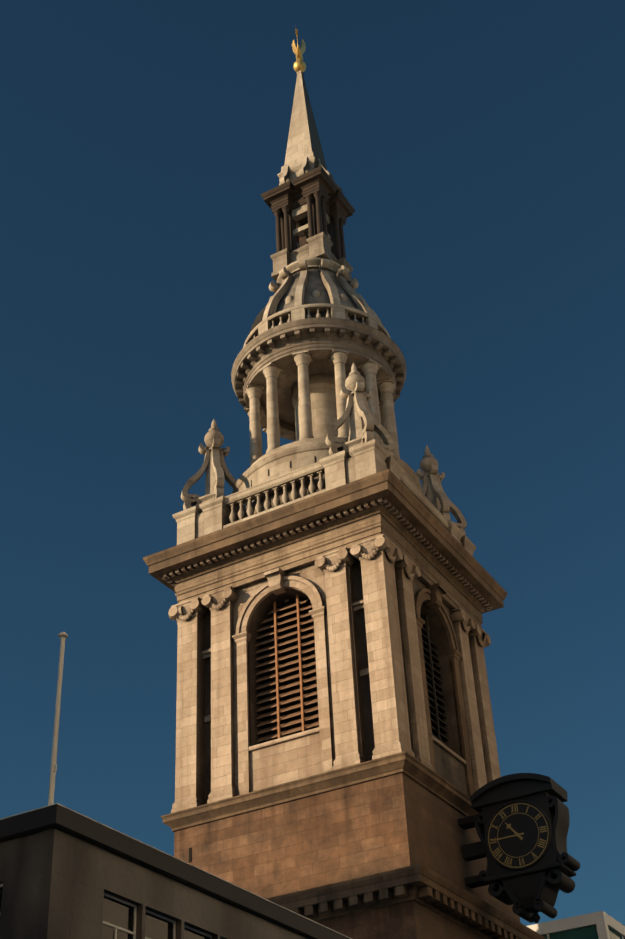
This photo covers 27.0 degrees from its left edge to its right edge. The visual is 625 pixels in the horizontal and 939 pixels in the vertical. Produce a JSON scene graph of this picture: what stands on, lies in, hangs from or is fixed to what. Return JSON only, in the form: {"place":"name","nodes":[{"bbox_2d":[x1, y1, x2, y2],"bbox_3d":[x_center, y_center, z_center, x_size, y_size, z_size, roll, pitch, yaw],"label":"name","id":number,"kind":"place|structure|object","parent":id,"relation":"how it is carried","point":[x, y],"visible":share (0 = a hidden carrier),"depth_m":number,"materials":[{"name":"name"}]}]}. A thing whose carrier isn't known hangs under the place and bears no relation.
{"place":"outdoors","nodes":[
{"label":"outdoors","id":0,"kind":"place"},
{"bbox_2d":[0,803,351,938],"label":"office building","id":1,"kind":"structure","parent":0,"point":[66,873],"depth_m":28.45,"materials":[{"name":"concrete"}]},
{"bbox_2d":[47,632,67,805],"bbox_3d":[-5.792,5.704,29.481,0.240,4.540,0.240,-20,-39,23],"label":"flagpole","id":2,"kind":"object","parent":1,"relation":"on","point":[62,636],"visible":0.77,"depth_m":29.42,"materials":[{"name":"grey metal"}]},
{"bbox_2d":[0,0,624,925],"label":"sky","id":3,"kind":"structure","parent":0,"point":[476,148],"materials":[{"name":"blue"}]},
{"bbox_2d":[143,29,545,938],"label":"church steeple","id":4,"kind":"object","parent":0,"point":[331,583],"depth_m":53.26,"materials":[{"name":"stone"}]},
{"bbox_2d":[458,773,579,923],"bbox_3d":[7.577,14.182,48.203,4.270,5.295,1.740,-20,-39,23],"label":"clock","id":5,"kind":"object","parent":4,"relation":"attached to","point":[520,822],"visible":1,"depth_m":47.76,"materials":[{"name":"black metal"}]},
{"bbox_2d":[527,911,624,938],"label":"building","id":6,"kind":"structure","parent":0,"point":[600,925],"depth_m":58.58,"materials":[{"name":"teal"}]}
]}

